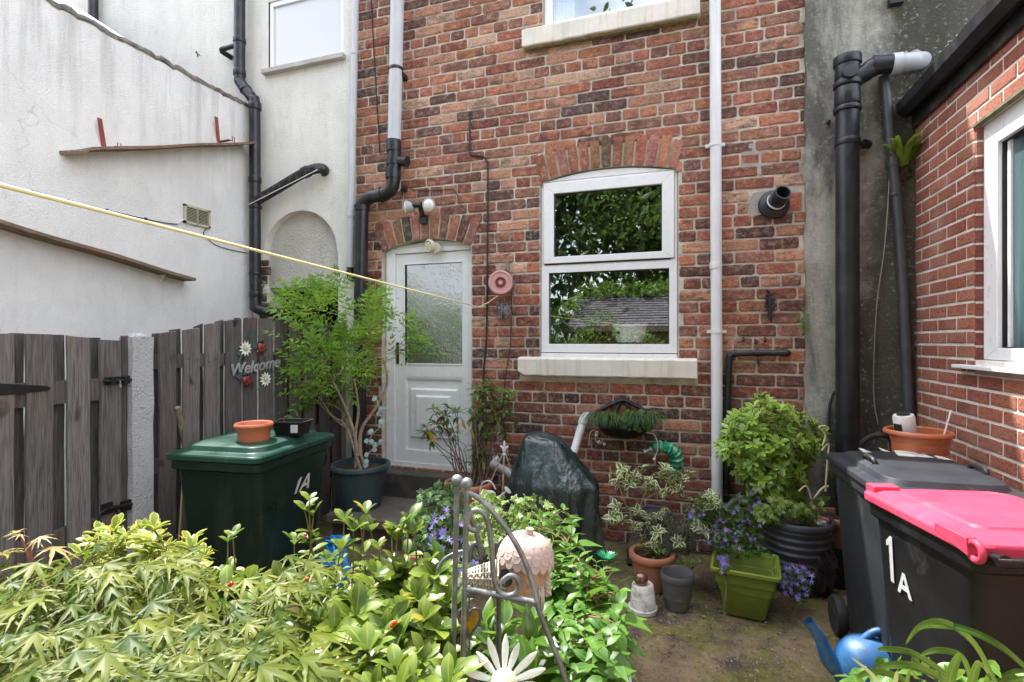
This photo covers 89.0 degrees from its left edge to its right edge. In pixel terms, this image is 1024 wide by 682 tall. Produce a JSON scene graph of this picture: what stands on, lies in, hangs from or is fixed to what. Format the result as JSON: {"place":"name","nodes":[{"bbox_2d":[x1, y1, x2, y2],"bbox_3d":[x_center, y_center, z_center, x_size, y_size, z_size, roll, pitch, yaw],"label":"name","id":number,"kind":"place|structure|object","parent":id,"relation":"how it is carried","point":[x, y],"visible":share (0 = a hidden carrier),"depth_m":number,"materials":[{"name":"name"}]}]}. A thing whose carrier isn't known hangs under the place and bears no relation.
{"place":"outdoors","nodes":[
{"label":"outdoors","id":0,"kind":"place"},
{"bbox_2d":[0,487,849,681],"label":"ground","id":1,"kind":"structure","parent":0,"point":[726,641],"depth_m":2.86,"materials":[{"name":"soil"}]},
{"bbox_2d":[0,0,251,563],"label":"outbuilding","id":2,"kind":"structure","parent":1,"relation":"on","point":[70,73],"depth_m":4.01,"materials":[{"name":"paint"}]},
{"bbox_2d":[0,219,195,286],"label":"plank shelf","id":3,"kind":"object","parent":2,"relation":"attached to","point":[45,237],"visible":1,"depth_m":3.78,"materials":[{"name":"brown wood"}]},
{"bbox_2d":[31,190,185,224],"bbox_3d":[-3.071,-1.036,4.057,0.021,0.091,1.135,0,0,20],"label":"wall cable","id":4,"kind":"object","parent":2,"relation":"attached to","point":[144,218],"depth_m":4.23,"materials":[{"name":"black plastic"}]},
{"bbox_2d":[59,116,253,153],"bbox_3d":[-2.874,-1.708,4.413,0.159,0.768,1.593,0,0,19],"label":"plank shelf","id":5,"kind":"object","parent":2,"relation":"attached to","point":[104,148],"visible":1,"depth_m":4.12,"materials":[{"name":"brown wood"}]},
{"bbox_2d":[183,204,210,228],"bbox_3d":[-2.849,-1.126,4.709,0.026,0.164,0.264,0,0,19],"label":"air vent","id":6,"kind":"object","parent":2,"relation":"attached to","point":[196,216],"visible":1,"depth_m":4.70,"materials":[{"name":"plastic"}]},
{"bbox_2d":[119,333,153,612],"bbox_3d":[-2.249,0.775,3.123,0.120,1.650,0.132,0,0,19],"label":"gate post","id":7,"kind":"object","parent":1,"relation":"on","point":[140,447],"visible":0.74,"depth_m":3.09,"materials":[{"name":"white paint"}]},
{"bbox_2d":[0,333,132,663],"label":"garden gate","id":8,"kind":"structure","parent":7,"relation":"attached to","point":[90,391],"depth_m":2.75,"materials":[{"name":"grey wood"}]},
{"bbox_2d":[65,512,220,639],"bbox_3d":[-1.087,0.890,1.542,0.524,0.822,0.273,0,0,19],"label":"yellow shrub","id":9,"kind":"object","parent":1,"relation":"on","point":[145,547],"visible":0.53,"depth_m":1.50,"materials":[{"name":"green plant"}]},
{"bbox_2d":[0,528,368,681],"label":"japanese maple","id":10,"kind":"object","parent":1,"relation":"on","point":[100,654],"visible":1,"depth_m":0.96,"materials":[{"name":"green plant"}]},
{"bbox_2d":[152,317,345,569],"bbox_3d":[-1.916,0.709,4.130,0.103,1.783,1.887,0,0,19],"label":"timber fence","id":11,"kind":"object","parent":1,"relation":"on","point":[202,384],"visible":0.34,"depth_m":3.64,"materials":[{"name":"grey wood"}]},
{"bbox_2d":[175,406,183,445],"bbox_3d":[-2.211,0.933,3.573,0.044,1.032,0.547,0,0,-17],"label":"wooden pole","id":12,"kind":"object","parent":11,"relation":"attached to","point":[180,421],"visible":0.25,"depth_m":3.35,"materials":[{"name":"brown wood"}]},
{"bbox_2d":[178,487,182,540],"bbox_3d":[-2.111,1.090,3.318,0.012,0.380,0.072,0,0,-11],"label":"bamboo cane","id":13,"kind":"object","parent":11,"relation":"attached to","point":[180,515],"visible":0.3,"depth_m":3.31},
{"bbox_2d":[231,328,279,391],"bbox_3d":[-1.912,0.143,3.924,0.044,0.492,0.465,0,0,19],"label":"welcome sign","id":14,"kind":"object","parent":11,"relation":"attached to","point":[260,346],"visible":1,"depth_m":3.88,"materials":[{"name":"metal"}]},
{"bbox_2d":[166,428,335,579],"bbox_3d":[-1.574,1.089,3.259,0.614,1.021,0.849,0,0,12],"label":"wheelie bin","id":15,"kind":"object","parent":1,"relation":"on","point":[229,481],"visible":0.62,"depth_m":2.94,"materials":[{"name":"green plastic"}]},
{"bbox_2d":[233,420,273,441],"bbox_3d":[-1.521,0.533,3.070,0.216,0.105,0.216,0,0,19],"label":"bowl planter","id":16,"kind":"object","parent":15,"relation":"on","point":[254,431],"visible":1,"depth_m":3.00,"materials":[{"name":"ceramic"}]},
{"bbox_2d":[273,418,313,435],"bbox_3d":[-1.368,0.536,3.242,0.215,0.085,0.150,0,0,7],"label":"seed trough","id":17,"kind":"object","parent":15,"relation":"on","point":[292,426],"visible":0.86,"depth_m":3.19,"materials":[{"name":"black plastic"}]},
{"bbox_2d":[67,0,446,474],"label":"rendered house","id":18,"kind":"structure","parent":1,"relation":"on","point":[298,64],"depth_m":5.22,"materials":[{"name":"paint"}]},
{"bbox_2d":[88,0,98,20],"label":"soil pipe","id":19,"kind":"object","parent":18,"relation":"attached to","point":[93,8],"depth_m":5.95,"materials":[{"name":"black plastic"}]},
{"bbox_2d":[219,0,329,318],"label":"soil pipe","id":20,"kind":"object","parent":18,"relation":"attached to","point":[257,197],"visible":0.98,"depth_m":5.16,"materials":[{"name":"black plastic"}]},
{"bbox_2d":[269,0,342,66],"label":"window","id":21,"kind":"structure","parent":18,"relation":"in","point":[299,30],"depth_m":5.16,"materials":[{"name":"white plastic"}]},
{"bbox_2d":[182,491,486,681],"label":"skimmia","id":22,"kind":"object","parent":1,"relation":"on","point":[396,631],"visible":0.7,"depth_m":1.30,"materials":[{"name":"green plant"}]},
{"bbox_2d":[317,535,351,586],"bbox_3d":[-1.124,1.449,3.318,0.246,0.444,0.159,0,0,19],"label":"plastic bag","id":23,"kind":"object","parent":1,"relation":"on","point":[330,546],"visible":0.36,"depth_m":3.28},
{"bbox_2d":[327,496,507,563],"bbox_3d":[-0.733,1.504,4.204,1.390,0.251,0.610,0,0,19],"label":"doorstep slab","id":24,"kind":"structure","parent":1,"relation":"on","point":[390,509],"depth_m":4.12,"materials":[{"name":"stone"}]},
{"bbox_2d":[330,457,390,511],"bbox_3d":[-1.267,1.198,4.358,0.490,0.360,0.490,0,0,19],"label":"plant pot","id":25,"kind":"object","parent":24,"relation":"on","point":[357,484],"visible":0.93,"depth_m":4.20,"materials":[{"name":"blue plastic"}]},
{"bbox_2d":[262,263,451,468],"bbox_3d":[-1.411,0.211,4.270,1.714,1.748,1.088,0,0,19],"label":"potted tree","id":26,"kind":"object","parent":25,"relation":"in","point":[314,287],"visible":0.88,"depth_m":4.25,"materials":[{"name":"green plant"}]},
{"bbox_2d":[363,395,386,466],"bbox_3d":[-1.079,0.712,4.104,0.183,0.561,0.058,0,0,8],"label":"leaf garland","id":27,"kind":"object","parent":26,"relation":"hanging from","point":[381,409],"visible":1,"depth_m":4.09},
{"bbox_2d":[444,475,492,519],"bbox_3d":[-0.339,1.232,4.043,0.380,0.290,0.380,0,0,19],"label":"plant pot","id":28,"kind":"object","parent":24,"relation":"on","point":[476,488],"visible":0.19,"depth_m":3.94,"materials":[{"name":"ceramic"}]},
{"bbox_2d":[418,403,469,477],"bbox_3d":[-0.522,0.798,4.062,0.406,0.649,0.424,0,0,-23],"label":"rhododendron","id":29,"kind":"object","parent":28,"relation":"on","point":[429,435],"visible":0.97,"depth_m":4.04,"materials":[{"name":"green plant"}]},
{"bbox_2d":[463,378,521,484],"bbox_3d":[-0.157,0.710,4.121,0.493,0.827,0.413,0,0,-2],"label":"rhododendron","id":30,"kind":"object","parent":28,"relation":"on","point":[478,468],"visible":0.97,"depth_m":4.07,"materials":[{"name":"green plant"}]},
{"bbox_2d":[490,440,511,540],"bbox_3d":[-0.089,1.133,3.946,0.416,0.737,0.144,0,0,5],"label":"ornament","id":31,"kind":"object","parent":24,"relation":"on","point":[504,449],"visible":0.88,"depth_m":3.99,"materials":[{"name":"white metal"}]},
{"bbox_2d":[400,479,463,574],"bbox_3d":[-0.363,1.171,2.877,0.416,0.737,0.711,0,0,-37],"label":"bellflower","id":32,"kind":"object","parent":1,"relation":"on","point":[436,521],"visible":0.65,"depth_m":2.88,"materials":[{"name":"green plant"}]},
{"bbox_2d":[364,538,565,681],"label":"laurel","id":33,"kind":"object","parent":1,"relation":"on","point":[535,640],"visible":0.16,"depth_m":1.49,"materials":[{"name":"green plant"}]},
{"bbox_2d":[479,480,510,506],"bbox_3d":[-0.118,1.023,3.484,0.230,0.176,0.130,0,0,19],"label":"toy watering can","id":34,"kind":"object","parent":1,"relation":"on","point":[507,489],"visible":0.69,"depth_m":3.48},
{"bbox_2d":[435,474,568,681],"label":"iron stand","id":35,"kind":"object","parent":1,"relation":"on","point":[469,523],"visible":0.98,"depth_m":1.16,"materials":[{"name":"metal"}]},
{"bbox_2d":[457,593,481,681],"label":"heart mobile","id":36,"kind":"object","parent":35,"relation":"hanging from","point":[474,616],"visible":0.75,"depth_m":1.21,"materials":[{"name":"metal"}]},
{"bbox_2d":[461,559,551,610],"bbox_3d":[0.000,0.591,1.246,0.226,0.117,0.150,0,0,-23],"label":"wicker horn","id":37,"kind":"object","parent":35,"relation":"on","point":[479,576],"visible":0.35,"depth_m":1.24,"materials":[{"name":"wicker"}]},
{"bbox_2d":[496,527,554,597],"bbox_3d":[0.032,0.532,1.255,0.140,0.164,0.141,0,0,19],"label":"acorn birdhouse","id":38,"kind":"object","parent":35,"relation":"hanging from","point":[536,547],"visible":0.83,"depth_m":1.21,"materials":[{"name":"ceramic"}]},
{"bbox_2d":[463,634,545,681],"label":"wooden daisy","id":39,"kind":"object","parent":1,"relation":"on","point":[504,673],"visible":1,"depth_m":1.03,"materials":[{"name":"white paint"}]},
{"bbox_2d":[459,489,561,562],"bbox_3d":[-0.001,1.063,2.679,0.528,0.611,0.583,0,0,-1],"label":"cream ivy","id":40,"kind":"object","parent":1,"relation":"on","point":[518,520],"visible":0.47,"depth_m":2.61,"materials":[{"name":"green plant"}]},
{"bbox_2d":[506,431,604,580],"bbox_3d":[0.304,1.145,3.746,0.755,0.950,0.583,0,0,19],"label":"barbecue cover","id":41,"kind":"object","parent":1,"relation":"on","point":[552,468],"visible":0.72,"depth_m":3.56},
{"bbox_2d":[356,0,804,552],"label":"brick house","id":42,"kind":"structure","parent":1,"relation":"on","point":[590,129],"depth_m":4.32,"materials":[{"name":"brick"}]},
{"bbox_2d":[347,0,358,266],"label":"rain pipe","id":43,"kind":"object","parent":42,"relation":"attached to","point":[353,129],"visible":0.91,"depth_m":4.85,"materials":[{"name":"grey plastic"}]},
{"bbox_2d":[371,0,379,152],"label":"wall cable","id":44,"kind":"object","parent":42,"relation":"attached to","point":[375,76],"depth_m":4.85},
{"bbox_2d":[352,0,409,457],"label":"soil pipe","id":45,"kind":"object","parent":42,"relation":"attached to","point":[395,160],"visible":0.92,"depth_m":4.67,"materials":[{"name":"grey plastic"}]},
{"bbox_2d":[403,198,434,223],"bbox_3d":[-0.811,-1.148,4.613,0.328,0.191,0.181,0,0,19],"label":"security light","id":46,"kind":"object","parent":42,"relation":"attached to","point":[428,204],"visible":1,"depth_m":4.58,"materials":[{"name":"white plastic"}]},
{"bbox_2d":[424,239,441,253],"bbox_3d":[-0.718,-0.847,4.665,0.153,0.126,0.095,0,0,19],"label":"push light","id":47,"kind":"object","parent":42,"relation":"attached to","point":[431,246],"visible":1,"depth_m":4.65,"materials":[{"name":"beige plastic"}]},
{"bbox_2d":[395,250,470,465],"bbox_3d":[-0.724,0.154,4.761,0.766,1.925,0.108,0,0,19],"label":"door","id":48,"kind":"structure","parent":42,"relation":"in","point":[439,379],"depth_m":4.77,"materials":[{"name":"white plastic"}]},
{"bbox_2d":[469,111,488,459],"bbox_3d":[-0.289,-0.486,4.523,0.189,3.043,0.019,0,0,19],"label":"wall cable","id":49,"kind":"object","parent":42,"relation":"attached to","point":[470,115],"depth_m":4.49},
{"bbox_2d":[489,455,510,477],"bbox_3d":[-0.073,1.047,4.268,0.145,0.137,0.496,0,0,-27],"label":"waste pipe","id":50,"kind":"object","parent":42,"relation":"attached to","point":[494,463],"visible":0.66,"depth_m":4.26,"materials":[{"name":"white plastic"}]},
{"bbox_2d":[488,261,514,295],"bbox_3d":[-0.085,-0.530,4.390,0.227,0.295,0.117,0,0,2],"label":"washing line reel","id":51,"kind":"object","parent":42,"relation":"attached to","point":[501,282],"visible":1,"depth_m":4.34,"materials":[{"name":"pink plastic"}]},
{"bbox_2d":[0,183,497,306],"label":"washing line","id":52,"kind":"object","parent":51,"relation":"attached to","point":[51,198],"visible":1,"depth_m":1.20,"materials":[{"name":"plastic"}]},
{"bbox_2d":[494,297,511,321],"bbox_3d":[-0.077,-0.264,4.398,0.160,0.206,0.103,0,0,19],"label":"dried bunch","id":53,"kind":"object","parent":51,"relation":"hanging from","point":[504,310],"visible":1,"depth_m":4.38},
{"bbox_2d":[504,294,511,438],"bbox_3d":[-0.034,0.213,4.426,0.080,1.263,0.008,0,0,19],"label":"wall cable","id":54,"kind":"object","parent":42,"relation":"attached to","point":[509,351],"depth_m":4.42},
{"bbox_2d":[571,412,590,454],"bbox_3d":[0.550,0.734,4.156,0.256,0.320,0.084,0,0,-42],"label":"waste pipe","id":55,"kind":"object","parent":42,"relation":"attached to","point":[577,439],"visible":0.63,"depth_m":4.12,"materials":[{"name":"white plastic"}]},
{"bbox_2d":[571,318,614,342],"bbox_3d":[0.690,-0.080,4.406,0.384,0.234,0.132,0,0,1],"label":"begonia","id":56,"kind":"object","parent":42,"relation":"on","point":[588,331],"visible":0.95,"depth_m":4.40,"materials":[{"name":"green plant"}]},
{"bbox_2d":[544,0,666,24],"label":"window","id":57,"kind":"structure","parent":42,"relation":"in","point":[565,9],"depth_m":4.36,"materials":[{"name":"white plastic"}]},
{"bbox_2d":[541,168,677,357],"bbox_3d":[0.769,-0.625,4.216,1.089,1.515,0.076,0,0,19],"label":"window","id":58,"kind":"structure","parent":42,"relation":"in","point":[618,178],"depth_m":4.17,"materials":[{"name":"white plastic"}]},
{"bbox_2d":[604,0,634,8],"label":"spider plant","id":59,"kind":"object","parent":42,"relation":"on","point":[619,4],"visible":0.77,"depth_m":4.36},
{"bbox_2d":[589,398,657,460],"bbox_3d":[0.867,0.671,4.032,0.522,0.439,0.198,0,0,19],"label":"wall planter","id":60,"kind":"object","parent":42,"relation":"attached to","point":[614,431],"visible":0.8,"depth_m":4.04,"materials":[{"name":"black plastic"}]},
{"bbox_2d":[572,409,670,429],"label":"hanging grass","id":61,"kind":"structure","parent":60,"relation":"in","point":[611,417],"depth_m":3.88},
{"bbox_2d":[620,409,653,433],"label":"bedding plant","id":62,"kind":"object","parent":60,"relation":"in","point":[636,428],"visible":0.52,"depth_m":3.92,"materials":[{"name":"green plant"}]},
{"bbox_2d":[612,324,647,342],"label":"plant pot","id":63,"kind":"object","parent":42,"relation":"on","point":[630,333],"visible":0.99,"depth_m":4.22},
{"bbox_2d":[606,320,667,343],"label":"house plant","id":64,"kind":"object","parent":63,"relation":"in","point":[653,332],"visible":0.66,"depth_m":4.29,"materials":[{"name":"green plant"}]},
{"bbox_2d":[643,440,683,476],"bbox_3d":[1.150,0.887,3.923,0.313,0.288,0.153,0,0,-13],"label":"lagged tap","id":65,"kind":"object","parent":42,"relation":"attached to","point":[673,452],"visible":0.93,"depth_m":3.89,"materials":[{"name":"green plastic"}]},
{"bbox_2d":[705,0,726,504],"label":"rain pipe","id":66,"kind":"object","parent":42,"relation":"attached to","point":[715,145],"visible":0.95,"depth_m":3.83,"materials":[{"name":"white plastic"}]},
{"bbox_2d":[723,349,790,494],"bbox_3d":[1.787,0.596,3.805,0.452,1.072,0.090,0,0,19],"label":"waste pipe","id":67,"kind":"object","parent":42,"relation":"attached to","point":[731,355],"visible":0.96,"depth_m":3.83,"materials":[{"name":"black plastic"}]},
{"bbox_2d":[763,289,776,322],"bbox_3d":[1.864,-0.255,3.769,0.092,0.244,0.044,0,0,19],"label":"wall ornament","id":68,"kind":"object","parent":42,"relation":"attached to","point":[769,303],"depth_m":3.76,"materials":[{"name":"metal"}]},
{"bbox_2d":[758,186,790,218],"bbox_3d":[1.871,-0.987,3.695,0.210,0.210,0.180,0,0,19],"label":"boiler flue","id":69,"kind":"object","parent":42,"relation":"attached to","point":[774,204],"visible":1,"depth_m":3.72,"materials":[{"name":"black plastic"}]},
{"bbox_2d":[529,503,651,681],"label":"green perennial","id":70,"kind":"object","parent":1,"relation":"on","point":[597,641],"visible":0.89,"depth_m":1.76,"materials":[{"name":"green plant"}]},
{"bbox_2d":[588,561,639,608],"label":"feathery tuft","id":71,"kind":"object","parent":1,"relation":"on","point":[631,600],"visible":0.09,"depth_m":2.59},
{"bbox_2d":[628,571,657,616],"bbox_3d":[0.779,1.486,3.103,0.172,0.227,0.172,0,0,19],"label":"upturned pot","id":72,"kind":"object","parent":1,"relation":"on","point":[646,606],"visible":0.99,"depth_m":3.05,"materials":[{"name":"white ceramic"}]},
{"bbox_2d":[627,534,676,563],"bbox_3d":[1.029,1.540,3.811,0.340,0.120,0.280,0,0,19],"label":"paving brick stack","id":73,"kind":"object","parent":1,"relation":"on","point":[633,540],"visible":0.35,"depth_m":3.81,"materials":[{"name":"stone"}]},
{"bbox_2d":[636,505,671,543],"bbox_3d":[1.035,1.355,3.799,0.250,0.250,0.250,0,0,19],"label":"plant pot","id":74,"kind":"object","parent":73,"relation":"on","point":[647,509],"visible":0.34,"depth_m":3.76,"materials":[{"name":"grey plastic"}]},
{"bbox_2d":[629,543,675,593],"bbox_3d":[0.911,1.482,3.387,0.296,0.235,0.296,0,0,19],"label":"plant pot","id":75,"kind":"object","parent":1,"relation":"on","point":[648,567],"visible":0.68,"depth_m":3.28,"materials":[{"name":"ceramic"}]},
{"bbox_2d":[635,538,667,558],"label":"seedling","id":76,"kind":"object","parent":75,"relation":"in","point":[661,550],"visible":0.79,"depth_m":3.35,"materials":[{"name":"green plant"}]},
{"bbox_2d":[602,462,723,556],"bbox_3d":[0.949,1.093,3.321,0.823,0.684,0.398,0,0,-2],"label":"variegated shrub","id":77,"kind":"object","parent":75,"relation":"in","point":[613,516],"visible":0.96,"depth_m":3.28,"materials":[{"name":"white plant"}]},
{"bbox_2d":[647,509,704,555],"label":"lavender","id":78,"kind":"object","parent":75,"relation":"in","point":[668,542],"visible":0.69,"depth_m":3.37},
{"bbox_2d":[660,565,693,612],"bbox_3d":[0.992,1.492,3.130,0.196,0.215,0.196,0,0,19],"label":"plant pot","id":79,"kind":"object","parent":1,"relation":"on","point":[677,582],"visible":1,"depth_m":3.07,"materials":[{"name":"grey plastic"}]},
{"bbox_2d":[673,555,700,569],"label":"ivy sprig","id":80,"kind":"object","parent":79,"relation":"in","point":[693,560],"visible":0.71,"depth_m":3.28,"materials":[{"name":"green plant"}]},
{"bbox_2d":[607,546,835,681],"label":"grit","id":81,"kind":"object","parent":1,"relation":"on","point":[706,607],"visible":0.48,"depth_m":2.81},
{"bbox_2d":[640,574,832,680],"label":"leaf litter","id":82,"kind":"object","parent":1,"relation":"on","point":[756,670],"visible":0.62,"depth_m":2.80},
{"bbox_2d":[710,546,781,620],"bbox_3d":[1.390,1.454,3.100,0.370,0.292,0.370,0,0,25],"label":"square planter","id":83,"kind":"object","parent":1,"relation":"on","point":[753,580],"visible":0.93,"depth_m":3.00,"materials":[{"name":"green plastic"}]},
{"bbox_2d":[716,554,733,612],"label":"bellflower clump","id":84,"kind":"object","parent":83,"relation":"in","point":[725,566],"visible":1,"depth_m":2.86,"materials":[{"name":"purple plant"}]},
{"bbox_2d":[682,491,772,558],"bbox_3d":[1.359,1.279,3.323,0.525,0.606,0.467,0,0,6],"label":"bellflower clump","id":85,"kind":"object","parent":83,"relation":"in","point":[737,536],"visible":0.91,"depth_m":3.28,"materials":[{"name":"purple plant"}]},
{"bbox_2d":[771,562,815,602],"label":"bellflower clump","id":86,"kind":"object","parent":1,"relation":"on","point":[795,595],"visible":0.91,"depth_m":3.05,"materials":[{"name":"purple plant"}]},
{"bbox_2d":[760,506,835,596],"bbox_3d":[1.852,1.370,3.405,0.450,0.460,0.450,0,0,19],"label":"plant pot","id":87,"kind":"object","parent":1,"relation":"on","point":[787,541],"visible":0.59,"depth_m":3.24,"materials":[{"name":"grey plastic"}]},
{"bbox_2d":[744,486,761,548],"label":"bellflower clump","id":88,"kind":"object","parent":87,"relation":"in","point":[752,496],"visible":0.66,"depth_m":3.41,"materials":[{"name":"purple plant"}]},
{"bbox_2d":[712,391,831,520],"bbox_3d":[1.765,0.774,3.505,0.878,0.853,0.516,0,0,-1],"label":"evergreen shrub","id":89,"kind":"object","parent":87,"relation":"in","point":[780,474],"visible":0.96,"depth_m":3.40,"materials":[{"name":"green plant"}]},
{"bbox_2d":[751,494,830,525],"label":"trailing ivy","id":90,"kind":"object","parent":87,"relation":"on","point":[765,514],"visible":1,"depth_m":3.23,"materials":[{"name":"green plant"}]},
{"bbox_2d":[798,425,829,501],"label":"withered stalks","id":91,"kind":"object","parent":87,"relation":"in","point":[823,487],"visible":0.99,"depth_m":3.25,"materials":[{"name":"plant"}]},
{"bbox_2d":[807,545,838,595],"bbox_3d":[1.934,1.438,3.308,0.243,0.382,0.261,0,0,19],"label":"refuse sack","id":92,"kind":"object","parent":1,"relation":"on","point":[825,566],"visible":0.49,"depth_m":3.21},
{"bbox_2d":[803,617,892,681],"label":"watering can","id":93,"kind":"object","parent":1,"relation":"on","point":[861,648],"visible":0.63,"depth_m":2.37,"materials":[{"name":"blue plastic"}]},
{"bbox_2d":[803,0,986,507],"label":"grey house","id":94,"kind":"structure","parent":1,"relation":"on","point":[868,29],"depth_m":3.58,"materials":[{"name":"stone"}]},
{"bbox_2d":[828,391,834,434],"bbox_3d":[2.232,0.503,3.636,0.051,0.310,0.017,0,0,19],"label":"wall cable","id":95,"kind":"object","parent":94,"relation":"attached to","point":[829,407],"depth_m":3.63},
{"bbox_2d":[826,50,931,515],"bbox_3d":[2.489,-0.173,3.495,0.625,3.545,0.243,0,0,13],"label":"soil pipe","id":96,"kind":"object","parent":94,"relation":"attached to","point":[852,74],"visible":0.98,"depth_m":3.47,"materials":[{"name":"black plastic"}]},
{"bbox_2d":[873,183,889,424],"bbox_3d":[2.511,-0.495,3.530,0.109,2.129,0.007,0,0,19],"label":"wall cable","id":97,"kind":"object","parent":94,"relation":"attached to","point":[877,303],"depth_m":3.54,"materials":[{"name":"grey metal"}]},
{"bbox_2d":[878,74,913,413],"bbox_3d":[2.585,-0.465,3.497,0.205,2.660,0.076,0,0,19],"label":"corner pipe","id":98,"kind":"object","parent":94,"relation":"attached to","point":[895,193],"visible":0.84,"depth_m":3.47,"materials":[{"name":"plastic"}]},
{"bbox_2d":[826,433,1023,658],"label":"wheelie bin","id":99,"kind":"object","parent":1,"relation":"on","point":[865,608],"visible":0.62,"depth_m":2.48,"materials":[{"name":"grey plastic"}]},
{"bbox_2d":[883,425,955,456],"bbox_3d":[2.178,0.550,2.793,0.310,0.150,0.310,0,0,19],"label":"bowl planter","id":100,"kind":"object","parent":99,"relation":"on","point":[932,441],"visible":0.8,"depth_m":2.69,"materials":[{"name":"orange plastic"}]},
{"bbox_2d":[892,411,916,432],"bbox_3d":[2.119,0.459,2.806,0.118,0.167,0.100,0,0,-15],"label":"spray can","id":101,"kind":"object","parent":100,"relation":"in","point":[904,421],"visible":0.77,"depth_m":2.77,"materials":[{"name":"white plastic"}]},
{"bbox_2d":[835,618,1023,681],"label":"strap leaved lily","id":102,"kind":"object","parent":1,"relation":"on","point":[950,671],"visible":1,"depth_m":1.20,"materials":[{"name":"green plant"}]},
{"bbox_2d":[865,483,1023,681],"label":"wheelie bin","id":103,"kind":"object","parent":1,"relation":"on","point":[955,556],"visible":0.98,"depth_m":1.79,"materials":[{"name":"black plastic"}]},
{"bbox_2d":[896,0,1023,492],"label":"brick extension","id":104,"kind":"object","parent":1,"relation":"on","point":[961,101],"visible":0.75,"depth_m":2.75,"materials":[{"name":"brick"}]},
{"bbox_2d":[881,128,924,183],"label":"hart fern","id":105,"kind":"object","parent":104,"relation":"attached to","point":[908,151],"visible":0.8,"depth_m":3.45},
{"bbox_2d":[984,98,1023,361],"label":"window","id":106,"kind":"structure","parent":104,"relation":"in","point":[1004,135],"depth_m":2.61,"materials":[{"name":"white plastic"}]},
{"bbox_3d":[2.159,1.475,3.470,0.260,0.250,0.240,0,0,19],"label":"upturned crate","id":107,"kind":"object","parent":1,"relation":"on","visible":0},
{"bbox_2d":[813,507,841,548],"bbox_3d":[2.159,1.250,3.470,0.300,0.200,0.300,0,0,19],"label":"plant pot","id":108,"kind":"object","parent":107,"relation":"on","point":[836,542],"visible":0.18,"depth_m":3.38,"materials":[{"name":"ceramic"}]},
{"bbox_2d":[597,550,615,562],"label":"tinsel flower","id":109,"kind":"object","parent":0,"point":[606,556],"visible":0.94,"depth_m":2.51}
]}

